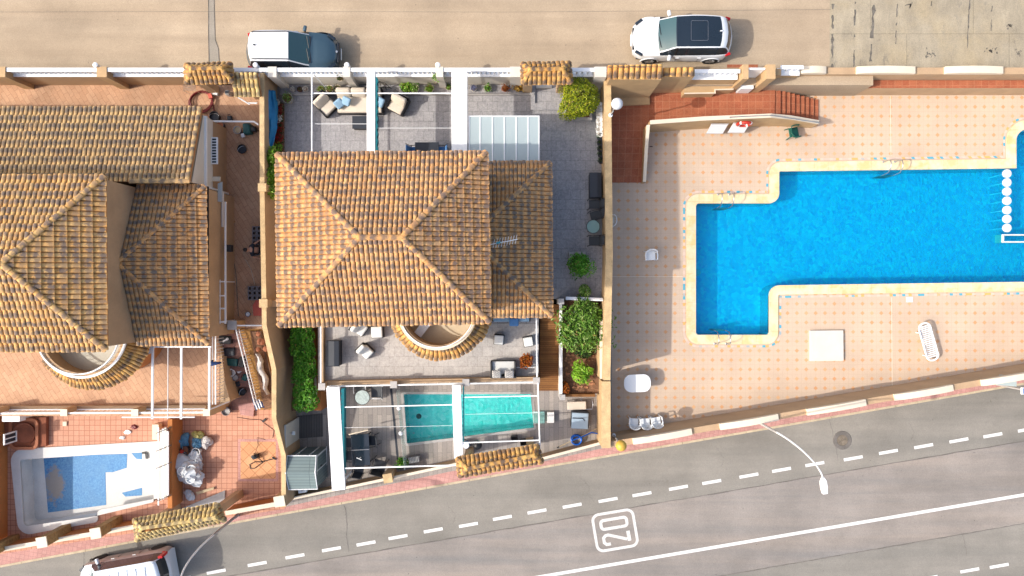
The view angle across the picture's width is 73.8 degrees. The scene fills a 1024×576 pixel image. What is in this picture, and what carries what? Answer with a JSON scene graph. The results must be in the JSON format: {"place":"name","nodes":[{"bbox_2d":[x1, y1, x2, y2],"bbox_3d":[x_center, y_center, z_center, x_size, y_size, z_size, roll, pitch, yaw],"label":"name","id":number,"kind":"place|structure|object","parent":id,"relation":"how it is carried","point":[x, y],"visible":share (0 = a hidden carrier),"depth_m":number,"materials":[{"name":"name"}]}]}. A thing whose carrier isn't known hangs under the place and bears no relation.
{"place":"outdoors","nodes":[
{"label":"outdoors","id":0,"kind":"place"},
{"bbox_2d":[0,84,262,415],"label":"terracotta yard","id":1,"kind":"structure","parent":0,"point":[27,378],"depth_m":30.60,"materials":[{"name":"tile"}]},
{"bbox_2d":[0,67,185,88],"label":"balustrade wall","id":2,"kind":"structure","parent":1,"relation":"on","point":[30,78],"depth_m":29.32,"materials":[{"name":"beige paint"}]},
{"bbox_2d":[0,404,225,415],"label":"terrace railing","id":3,"kind":"object","parent":1,"relation":"on","point":[67,410],"visible":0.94,"depth_m":30.30,"materials":[{"name":"white paint"}]},
{"bbox_2d":[0,105,234,390],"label":"house","id":4,"kind":"structure","parent":1,"relation":"on","point":[116,242],"depth_m":27.09,"materials":[{"name":"tile"}]},
{"bbox_2d":[183,61,234,93],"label":"gate roof","id":5,"kind":"structure","parent":1,"relation":"on","point":[208,76],"depth_m":28.13,"materials":[{"name":"tile"}]},
{"bbox_2d":[227,320,261,404],"bbox_3d":[-11.606,3.352,30.605,1.459,2.090,3.882,0,90,0],"label":"side railing","id":6,"kind":"object","parent":1,"relation":"on","point":[235,324],"visible":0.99,"depth_m":30.20,"materials":[{"name":"metal"}]},
{"bbox_2d":[232,72,261,104],"bbox_3d":[-11.162,-8.394,29.473,1.127,2.254,1.168,0,90,0],"label":"tiled lean to","id":7,"kind":"object","parent":1,"relation":"on","point":[245,84],"visible":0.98,"depth_m":28.57,"materials":[{"name":"tile"}]},
{"bbox_2d":[0,409,284,553],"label":"salmon tiled floor","id":8,"kind":"structure","parent":0,"point":[220,455],"depth_m":32.30,"materials":[{"name":"tile"}]},
{"bbox_2d":[0,416,16,539],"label":"wall","id":9,"kind":"structure","parent":8,"relation":"on","point":[8,438],"depth_m":31.97,"materials":[{"name":"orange paint"}]},
{"bbox_2d":[5,416,48,445],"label":"raised clay floor","id":10,"kind":"structure","parent":8,"relation":"on","point":[25,433],"depth_m":32.10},
{"bbox_2d":[9,418,39,449],"bbox_3d":[-22.925,6.854,32.150,1.380,0.300,1.480,0,90,0],"label":"stone basin","id":11,"kind":"object","parent":10,"relation":"on","point":[35,437],"visible":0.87,"depth_m":32.00,"materials":[{"name":"ceramic"}]},
{"bbox_2d":[11,441,167,533],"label":"drained pool","id":12,"kind":"structure","parent":8,"relation":"in","point":[56,487],"depth_m":33.04,"materials":[{"name":"white paint"}]},
{"bbox_2d":[152,423,171,504],"bbox_3d":[-16.171,8.128,31.692,1.310,1.215,3.617,0,90,0],"label":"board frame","id":13,"kind":"object","parent":8,"relation":"on","point":[160,432],"visible":0.91,"depth_m":31.15,"materials":[{"name":"white paint"}]},
{"bbox_2d":[168,418,182,507],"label":"pool divider wall","id":14,"kind":"structure","parent":8,"relation":"on","point":[175,430],"depth_m":31.52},
{"bbox_2d":[132,490,243,541],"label":"gate roof","id":15,"kind":"structure","parent":8,"relation":"on","point":[167,521],"depth_m":29.18,"materials":[{"name":"tile"}]},
{"bbox_2d":[176,453,204,486],"bbox_3d":[-15.248,8.548,31.812,1.974,0.975,1.245,34,90,0],"label":"plastic bag","id":16,"kind":"object","parent":8,"relation":"on","point":[185,461],"visible":0.88,"depth_m":31.70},
{"bbox_2d":[181,491,224,508],"bbox_3d":[-14.690,10.401,32.274,2.690,0.048,0.672,-23,90,0],"label":"pale threshold","id":17,"kind":"object","parent":8,"relation":"on","point":[218,497],"visible":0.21,"depth_m":32.25,"materials":[{"name":"stone"}]},
{"bbox_2d":[238,439,277,480],"bbox_3d":[-12.015,8.152,32.295,1.909,0.007,2.000,0,90,0],"label":"inset border","id":18,"kind":"object","parent":8,"relation":"on","point":[239,451],"visible":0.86,"depth_m":32.29,"materials":[{"name":"pink tile"}]},
{"bbox_2d":[241,442,275,478],"bbox_3d":[-12.015,8.152,32.293,1.667,0.012,1.758,0,90,0],"label":"diagonal tile inset","id":19,"kind":"object","parent":18,"relation":"on","point":[266,469],"visible":1,"depth_m":32.29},
{"bbox_2d":[240,329,271,409],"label":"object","id":20,"kind":"structure","parent":0,"point":[249,349],"depth_m":30.92,"materials":[{"name":"brown soil"}]},
{"bbox_2d":[250,331,271,409],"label":"planter earth","id":21,"kind":"structure","parent":20,"relation":"on","point":[267,401],"depth_m":30.96,"materials":[{"name":"soil"}]},
{"bbox_2d":[256,354,269,394],"bbox_3d":[-11.280,3.888,30.822,0.405,0.821,1.957,-9,90,0],"label":"dust sheet","id":22,"kind":"object","parent":21,"relation":"on","point":[261,371],"visible":1,"depth_m":30.77,"materials":[{"name":"grey fabric"}]},
{"bbox_2d":[288,328,313,410],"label":"hedge soil","id":23,"kind":"structure","parent":0,"point":[289,329],"depth_m":31.60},
{"bbox_2d":[288,325,319,412],"bbox_3d":[-9.299,3.440,30.842,1.264,1.616,4.318,-3,90,0],"label":"hedge","id":24,"kind":"object","parent":23,"relation":"on","point":[301,348],"visible":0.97,"depth_m":30.28,"materials":[{"name":"green plant"}]},
{"bbox_2d":[0,0,872,95],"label":"street","id":25,"kind":"structure","parent":0,"point":[364,33],"depth_m":30.60,"materials":[{"name":"beige concrete"}]},
{"bbox_2d":[209,0,218,61],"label":"street repair strip","id":26,"kind":"object","parent":25,"relation":"on","point":[213,52],"visible":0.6,"depth_m":30.60,"materials":[{"name":"grey concrete"}]},
{"bbox_2d":[246,25,341,67],"bbox_3d":[-9.565,-10.330,29.773,4.050,1.655,2.105,0,90,0],"label":"parked car","id":27,"kind":"object","parent":25,"relation":"on","point":[281,49],"visible":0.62,"depth_m":29.30,"materials":[{"name":"blue paint"}]},
{"bbox_2d":[259,67,522,87],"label":"balustrade wall","id":28,"kind":"structure","parent":25,"relation":"on","point":[287,77],"depth_m":29.32,"materials":[{"name":"white paint"}]},
{"bbox_2d":[168,0,830,61],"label":"street seam","id":29,"kind":"object","parent":25,"relation":"on","point":[208,11],"visible":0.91,"depth_m":30.59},
{"bbox_2d":[571,67,606,88],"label":"balustrade wall","id":30,"kind":"structure","parent":25,"relation":"on","point":[596,76],"depth_m":29.05,"materials":[{"name":"white paint"}]},
{"bbox_2d":[630,10,731,63],"bbox_3d":[7.418,-10.950,29.805,4.355,1.590,2.205,0,90,0],"label":"parked car","id":31,"kind":"object","parent":25,"relation":"on","point":[705,39],"visible":1,"depth_m":29.38,"materials":[{"name":"white paint"}]},
{"bbox_2d":[732,64,780,91],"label":"gate wall","id":32,"kind":"structure","parent":25,"relation":"on","point":[770,73],"depth_m":29.70,"materials":[{"name":"beige paint"}]},
{"bbox_2d":[777,65,803,77],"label":"balustrade wall","id":33,"kind":"structure","parent":25,"relation":"on","point":[790,71],"depth_m":30.17,"materials":[{"name":"beige paint"}]},
{"bbox_2d":[277,85,601,326],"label":"grey patio","id":34,"kind":"structure","parent":0,"point":[569,150],"depth_m":30.60,"materials":[{"name":"tile"}]},
{"bbox_2d":[266,146,278,199],"bbox_3d":[-10.328,-4.943,29.840,1.014,1.531,2.358,0,90,0],"label":"climbing shrub","id":35,"kind":"object","parent":34,"relation":"on","point":[271,172],"visible":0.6,"depth_m":29.29,"materials":[{"name":"green plant"}]},
{"bbox_2d":[310,89,336,117],"bbox_3d":[-8.289,-8.147,30.184,0.790,0.812,0.894,-45,90,0],"label":"armchair","id":36,"kind":"object","parent":34,"relation":"on","point":[324,105],"visible":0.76,"depth_m":30.08,"materials":[{"name":"fabric"}]},
{"bbox_2d":[352,116,366,129],"bbox_3d":[-6.630,-7.338,30.400,0.900,0.360,0.560,0,90,0],"label":"coffee table","id":37,"kind":"object","parent":34,"relation":"on","point":[359,122],"visible":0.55,"depth_m":30.22,"materials":[{"name":"wicker"}]},
{"bbox_2d":[335,87,383,114],"bbox_3d":[-6.743,-8.285,30.190,2.050,0.801,1.086,0,90,0],"label":"sofa","id":38,"kind":"object","parent":34,"relation":"on","point":[358,104],"visible":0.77,"depth_m":30.16,"materials":[{"name":"fabric"}]},
{"bbox_2d":[386,89,410,116],"bbox_3d":[-5.033,-8.179,30.184,0.790,0.812,0.844,28,90,0],"label":"armchair","id":39,"kind":"object","parent":34,"relation":"on","point":[398,104],"visible":0.9,"depth_m":30.09,"materials":[{"name":"fabric"}]},
{"bbox_2d":[280,85,533,92],"bbox_3d":[-4.691,-8.885,30.540,11.334,0.119,0.390,0,90,0],"label":"raised border","id":40,"kind":"object","parent":34,"relation":"on","point":[480,89],"visible":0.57,"depth_m":30.48,"materials":[{"name":"grey soil"}]},
{"bbox_2d":[311,70,467,152],"bbox_3d":[-5.070,-7.104,29.375,6.443,2.450,3.750,0,90,0],"label":"white pergola","id":41,"kind":"object","parent":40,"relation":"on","point":[459,109],"visible":0.81,"depth_m":28.15,"materials":[{"name":"paint"}]},
{"bbox_2d":[280,93,533,95],"bbox_3d":[-4.691,-8.659,30.532,11.334,0.134,0.058,0,90,0],"label":"border edge","id":42,"kind":"object","parent":34,"relation":"on","point":[469,94],"visible":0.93,"depth_m":30.46,"materials":[{"name":"stone"}]},
{"bbox_2d":[274,150,553,360],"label":"house","id":43,"kind":"structure","parent":34,"relation":"on","point":[399,242],"depth_m":24.35,"materials":[{"name":"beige tile"}]},
{"bbox_2d":[415,142,438,152],"bbox_3d":[-3.725,-5.881,30.230,1.040,0.740,1.000,0,90,0],"label":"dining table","id":44,"kind":"object","parent":34,"relation":"on","point":[425,146],"visible":0.48,"depth_m":29.86,"materials":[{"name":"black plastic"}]},
{"bbox_2d":[469,116,538,165],"bbox_3d":[-0.331,-6.061,29.415,2.933,2.370,2.156,0,90,0],"label":"panel canopy","id":45,"kind":"object","parent":34,"relation":"on","point":[504,138],"visible":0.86,"depth_m":28.25,"materials":[{"name":"grey"}]},
{"bbox_2d":[531,85,560,109],"bbox_3d":[1.529,-8.524,30.530,1.391,0.140,1.112,0,90,0],"label":"entry step","id":46,"kind":"object","parent":34,"relation":"on","point":[544,106],"visible":0.79,"depth_m":30.50,"materials":[{"name":"stone"}]},
{"bbox_2d":[520,60,572,92],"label":"gate roof","id":47,"kind":"structure","parent":34,"relation":"on","point":[558,74],"depth_m":28.12,"materials":[{"name":"tile"}]},
{"bbox_2d":[563,91,591,121],"bbox_3d":[2.918,-8.075,30.390,1.240,0.420,1.240,0,90,0],"label":"square planter","id":48,"kind":"object","parent":34,"relation":"on","point":[586,118],"visible":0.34,"depth_m":30.24,"materials":[{"name":"stone"}]},
{"bbox_2d":[557,76,599,120],"bbox_3d":[2.876,-8.270,29.493,1.898,1.520,2.105,0,90,0],"label":"round bush","id":49,"kind":"object","parent":48,"relation":"on","point":[579,104],"visible":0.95,"depth_m":29.13,"materials":[{"name":"green plant"}]},
{"bbox_2d":[566,251,596,279],"bbox_3d":[3.030,-0.982,29.995,1.340,1.227,1.321,0,90,0],"label":"shrub","id":50,"kind":"object","parent":34,"relation":"on","point":[578,262],"visible":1,"depth_m":29.69,"materials":[{"name":"green plant"}]},
{"bbox_2d":[589,173,601,198],"bbox_3d":[3.687,-4.531,30.300,0.557,0.600,1.120,0,90,0],"label":"storage box","id":51,"kind":"object","parent":34,"relation":"on","point":[595,185],"visible":0.98,"depth_m":30.02,"materials":[{"name":"plastic"}]},
{"bbox_2d":[286,320,611,506],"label":"wood look floor","id":52,"kind":"structure","parent":0,"point":[559,431],"depth_m":32.30,"materials":[{"name":"grey tile"}]},
{"bbox_2d":[285,446,327,489],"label":"garden shed","id":53,"kind":"structure","parent":52,"relation":"on","point":[306,468],"depth_m":30.41,"materials":[{"name":"grey metal"}]},
{"bbox_2d":[298,413,322,437],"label":"slatted shower floor","id":54,"kind":"structure","parent":52,"relation":"on","point":[310,426],"depth_m":32.27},
{"bbox_2d":[314,327,326,410],"bbox_3d":[-8.907,3.602,31.875,0.333,1.250,4.026,0,90,0],"label":"hedge border","id":55,"kind":"object","parent":52,"relation":"on","point":[322,396],"visible":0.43,"depth_m":31.25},
{"bbox_2d":[351,432,372,465],"bbox_3d":[-7.015,7.489,31.928,0.840,0.744,1.440,-3,90,0],"label":"dining table","id":56,"kind":"object","parent":52,"relation":"on","point":[360,445],"visible":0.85,"depth_m":31.56,"materials":[{"name":"grey glass"}]},
{"bbox_2d":[368,455,388,476],"bbox_3d":[-6.199,8.330,31.825,0.654,0.960,0.681,15,90,0],"label":"sling chair","id":57,"kind":"object","parent":52,"relation":"on","point":[378,472],"visible":0.94,"depth_m":31.84,"materials":[{"name":"fabric"}]},
{"bbox_2d":[326,383,539,490],"bbox_3d":[-3.393,6.439,30.925,9.306,2.750,4.674,0,90,0],"label":"white pergola","id":58,"kind":"object","parent":52,"relation":"on","point":[337,423],"visible":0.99,"depth_m":29.55,"materials":[{"name":"paint"}]},
{"bbox_2d":[401,392,553,445],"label":"plunge pool","id":59,"kind":"structure","parent":52,"relation":"in","point":[431,423],"depth_m":33.30,"materials":[{"name":"teal liquid"}]},
{"bbox_2d":[455,437,543,478],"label":"gate roof","id":60,"kind":"structure","parent":52,"relation":"on","point":[469,462],"depth_m":29.32,"materials":[{"name":"tile"}]},
{"bbox_2d":[539,304,558,390],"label":"wooden stairs","id":61,"kind":"structure","parent":52,"relation":"on","point":[548,357],"depth_m":31.61,"materials":[{"name":"wood"}]},
{"bbox_2d":[570,410,589,428],"bbox_3d":[3.182,6.156,31.976,0.840,0.647,0.840,3,90,0],"label":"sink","id":62,"kind":"object","parent":52,"relation":"on","point":[579,419],"visible":0.99,"depth_m":31.69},
{"bbox_2d":[0,385,1023,575],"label":"road","id":63,"kind":"structure","parent":0,"point":[274,541],"depth_m":32.43,"materials":[{"name":"asphalt"}]},
{"bbox_2d":[79,544,179,575],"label":"parked van","id":64,"kind":"object","parent":63,"relation":"on","point":[159,560],"visible":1,"depth_m":31.11,"materials":[{"name":"white metal"}]},
{"bbox_2d":[235,442,1023,575],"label":"road lane","id":65,"kind":"structure","parent":63,"relation":"attached to","point":[806,504],"depth_m":32.43,"materials":[{"name":"asphalt"}]},
{"bbox_2d":[83,420,1023,575],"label":"road marking","id":66,"kind":"object","parent":65,"relation":"on","point":[667,501],"visible":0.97,"depth_m":32.42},
{"bbox_2d":[207,429,1023,575],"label":"road lines","id":67,"kind":"object","parent":65,"relation":"on","point":[727,544],"visible":1,"depth_m":32.42,"materials":[{"name":"paint"}]},
{"bbox_2d":[592,509,638,551],"bbox_3d":[4.898,11.516,32.417,2.070,0.001,1.870,-10,90,0],"label":"road speed marking","id":68,"kind":"object","parent":65,"relation":"on","point":[628,537],"visible":1,"depth_m":32.42,"materials":[{"name":"paint"}]},
{"bbox_2d":[833,431,851,449],"bbox_3d":[15.699,7.241,32.419,0.900,0.015,0.900,0,90,0],"label":"manhole","id":69,"kind":"object","parent":63,"relation":"on","point":[842,440],"visible":1,"depth_m":32.42,"materials":[{"name":"metal"}]},
{"bbox_2d":[0,380,1023,564],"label":"pavement","id":70,"kind":"structure","parent":0,"point":[36,553],"depth_m":32.31,"materials":[{"name":"pink tile"}]},
{"bbox_2d":[760,423,827,493],"bbox_3d":[11.249,6.685,28.525,0.316,7.810,1.544,-9,90,0],"label":"street lamp","id":71,"kind":"object","parent":70,"relation":"on","point":[823,486],"visible":0.77,"depth_m":25.27,"materials":[{"name":"metal"}]},
{"bbox_2d":[562,299,598,393],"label":"garden soil","id":72,"kind":"structure","parent":0,"point":[591,363],"depth_m":31.43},
{"bbox_2d":[571,358,593,384],"bbox_3d":[3.136,3.833,30.942,1.157,0.937,1.000,39,90,0],"label":"leafy shrub","id":73,"kind":"object","parent":72,"relation":"on","point":[581,372],"visible":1,"depth_m":30.68,"materials":[{"name":"green plant"}]},
{"bbox_2d":[551,294,616,354],"bbox_3d":[3.189,1.569,30.377,2.960,1.481,2.809,0,90,0],"label":"leafy shrub","id":74,"kind":"object","parent":72,"relation":"on","point":[582,327],"visible":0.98,"depth_m":29.94,"materials":[{"name":"green plant"}]},
{"bbox_2d":[611,95,1023,431],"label":"pool deck","id":75,"kind":"structure","parent":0,"point":[972,333],"depth_m":32.30,"materials":[{"name":"tile"}]},
{"bbox_2d":[611,125,645,182],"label":"red tiled ramp","id":76,"kind":"structure","parent":75,"relation":"on","point":[627,144],"depth_m":31.82,"materials":[{"name":"tile"}]},
{"bbox_2d":[624,374,650,391],"bbox_3d":[5.807,4.415,31.942,1.240,0.715,0.820,-2,90,0],"label":"garden table","id":77,"kind":"object","parent":75,"relation":"on","point":[638,383],"visible":1,"depth_m":31.59,"materials":[{"name":"white plastic"}]},
{"bbox_2d":[606,64,733,105],"bbox_3d":[6.977,-8.825,30.364,6.042,4.272,0.950,0,90,0],"label":"tiled roof","id":78,"kind":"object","parent":75,"relation":"on","point":[633,85],"visible":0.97,"depth_m":29.54,"materials":[{"name":"tile"}]},
{"bbox_2d":[775,91,817,119],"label":"garden stairs","id":79,"kind":"structure","parent":75,"relation":"on","point":[787,103],"depth_m":31.84,"materials":[{"name":"red tile"}]},
{"bbox_2d":[809,330,843,360],"bbox_3d":[14.851,2.722,32.211,1.560,0.178,1.440,-1,90,0],"label":"hatch cover","id":80,"kind":"object","parent":75,"relation":"on","point":[825,345],"visible":1,"depth_m":32.16,"materials":[{"name":"metal"}]},
{"bbox_2d":[683,117,1023,346],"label":"swimming pool","id":81,"kind":"structure","parent":75,"relation":"in","point":[886,226],"depth_m":33.45,"materials":[{"name":"liquid"}]},
{"bbox_2d":[916,322,938,360],"bbox_3d":[19.478,2.529,32.036,0.704,0.528,1.890,-17,90,0],"label":"sun lounger","id":82,"kind":"object","parent":75,"relation":"on","point":[929,327],"visible":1,"depth_m":31.94,"materials":[{"name":"white plastic"}]},
{"bbox_2d":[829,0,1023,67],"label":"old concrete paving","id":83,"kind":"structure","parent":0,"point":[939,28],"depth_m":30.60,"materials":[{"name":"concrete"}]},
{"bbox_2d":[831,0,1021,67],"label":"tar lines","id":84,"kind":"object","parent":83,"relation":"on","point":[872,27],"visible":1,"depth_m":30.59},
{"label":"ground","id":85,"kind":"structure","parent":0,"visible":0},
{"bbox_2d":[0,515,135,552],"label":"boundary wall","id":86,"kind":"structure","parent":85,"relation":"on","point":[66,532],"depth_m":31.30,"materials":[{"name":"paint"}]},
{"bbox_2d":[220,330,254,409],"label":"floor","id":87,"kind":"structure","parent":85,"relation":"on","point":[231,394],"depth_m":31.07,"materials":[{"name":"tile"}]},
{"bbox_2d":[122,346,229,418],"bbox_3d":[-14.487,3.969,29.595,3.761,2.010,3.063,0,90,0],"label":"awning frame","id":88,"kind":"object","parent":87,"relation":"on","point":[152,416],"visible":0.93,"depth_m":28.60,"materials":[{"name":"white paint"}]},
{"bbox_2d":[212,336,223,403],"bbox_3d":[-13.098,3.461,30.150,0.416,0.900,3.411,0,90,0],"label":"side railing","id":89,"kind":"object","parent":87,"relation":"on","point":[215,370],"visible":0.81,"depth_m":30.15,"materials":[{"name":"metal"}]},
{"bbox_2d":[225,498,274,514],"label":"boundary wall","id":90,"kind":"structure","parent":85,"relation":"on","point":[251,506],"depth_m":31.30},
{"bbox_2d":[258,73,299,507],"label":"garden wall","id":91,"kind":"structure","parent":85,"relation":"on","point":[281,358],"depth_m":29.57,"materials":[{"name":"beige paint"}]},
{"bbox_2d":[268,90,277,145],"bbox_3d":[-10.513,-7.254,29.536,0.621,0.513,2.651,0,90,0],"label":"folded sun sail","id":92,"kind":"object","parent":91,"relation":"on","point":[273,109],"visible":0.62,"depth_m":29.59,"materials":[{"name":"fabric"}]},
{"bbox_2d":[284,417,298,447],"bbox_3d":[-10.070,6.726,31.350,0.399,1.900,1.245,0,90,0],"label":"shower panel","id":93,"kind":"object","parent":91,"relation":"attached to","point":[291,431],"visible":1,"depth_m":31.15,"materials":[{"name":"metal"}]},
{"bbox_2d":[293,460,455,499],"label":"boundary wall","id":94,"kind":"structure","parent":85,"relation":"on","point":[390,475],"depth_m":31.55,"materials":[{"name":"beige paint"}]},
{"bbox_2d":[0,383,1023,567],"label":"kerb","id":95,"kind":"structure","parent":85,"relation":"on","point":[535,468],"depth_m":32.30,"materials":[{"name":"concrete"}]},
{"bbox_2d":[555,298,564,399],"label":"planter wall","id":96,"kind":"structure","parent":85,"relation":"on","point":[560,302],"depth_m":30.90,"materials":[{"name":"white paint"}]},
{"bbox_2d":[542,439,599,458],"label":"boundary wall","id":97,"kind":"structure","parent":85,"relation":"on","point":[569,449],"depth_m":31.68,"materials":[{"name":"beige paint"}]},
{"bbox_2d":[596,320,602,378],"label":"planter wall","id":98,"kind":"structure","parent":85,"relation":"on","point":[599,363],"depth_m":29.95,"materials":[{"name":"beige paint"}]},
{"bbox_2d":[597,378,610,447],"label":"garden wall","id":99,"kind":"structure","parent":85,"relation":"on","point":[604,416],"depth_m":30.40,"materials":[{"name":"beige paint"}]},
{"bbox_2d":[599,79,612,379],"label":"garden wall","id":100,"kind":"structure","parent":85,"relation":"on","point":[605,305],"depth_m":29.40,"materials":[{"name":"beige paint"}]},
{"bbox_2d":[641,125,649,182],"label":"parapet","id":101,"kind":"structure","parent":85,"relation":"on","point":[646,129],"depth_m":31.36,"materials":[{"name":"beige paint"}]},
{"bbox_2d":[611,90,774,124],"bbox_3d":[8.322,-8.602,32.000,7.630,1.200,2.239,0,90,0],"label":"red tiled landing","id":102,"kind":"object","parent":85,"relation":"on","point":[667,106],"visible":0.29,"depth_m":31.40,"materials":[{"name":"tile"}]},
{"bbox_2d":[688,69,739,83],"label":"balustrade wall","id":103,"kind":"structure","parent":102,"relation":"on","point":[715,76],"depth_m":29.82,"materials":[{"name":"beige paint"}]},
{"bbox_2d":[736,68,764,92],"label":"street gate","id":104,"kind":"structure","parent":102,"relation":"on","point":[754,72],"depth_m":30.59,"materials":[{"name":"metal"}]},
{"bbox_2d":[647,114,818,131],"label":"parapet","id":105,"kind":"structure","parent":85,"relation":"on","point":[688,123],"depth_m":31.04,"materials":[{"name":"beige paint"}]},
{"bbox_2d":[611,363,1023,447],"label":"crested wall","id":106,"kind":"structure","parent":85,"relation":"on","point":[844,401],"depth_m":30.76,"materials":[{"name":"beige paint"}]},
{"bbox_2d":[800,66,1023,79],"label":"crested wall","id":107,"kind":"structure","parent":85,"relation":"on","point":[944,73],"depth_m":30.35,"materials":[{"name":"beige paint"}]},
{"bbox_2d":[856,80,1023,94],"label":"planter ledge","id":108,"kind":"object","parent":85,"relation":"on","point":[946,87],"visible":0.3,"depth_m":31.16,"materials":[{"name":"orange tile"}]},
{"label":"pale terrace base","id":109,"kind":"structure","parent":85,"relation":"on","visible":0},
{"bbox_2d":[318,323,538,385],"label":"pale terrace","id":110,"kind":"structure","parent":109,"relation":"on","point":[392,357],"depth_m":30.60,"materials":[{"name":"tile"}]},
{"bbox_2d":[326,340,341,365],"bbox_3d":[-7.882,2.880,30.275,0.585,0.650,1.146,0,90,0],"label":"storage box","id":111,"kind":"object","parent":110,"relation":"on","point":[333,352],"visible":1,"depth_m":29.97,"materials":[{"name":"plastic"}]},
{"bbox_2d":[318,318,539,389],"bbox_3d":[-3.679,2.856,30.305,9.720,1.190,2.944,-2,90,0],"label":"terrace railing","id":112,"kind":"object","parent":110,"relation":"on","point":[323,384],"visible":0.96,"depth_m":30.15,"materials":[{"name":"beige paint"}]},
{"bbox_2d":[490,360,515,378],"bbox_3d":[-0.381,3.594,30.235,1.140,0.710,0.735,-1,90,0],"label":"table","id":113,"kind":"object","parent":110,"relation":"on","point":[503,366],"visible":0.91,"depth_m":30.13,"materials":[{"name":"wicker"}]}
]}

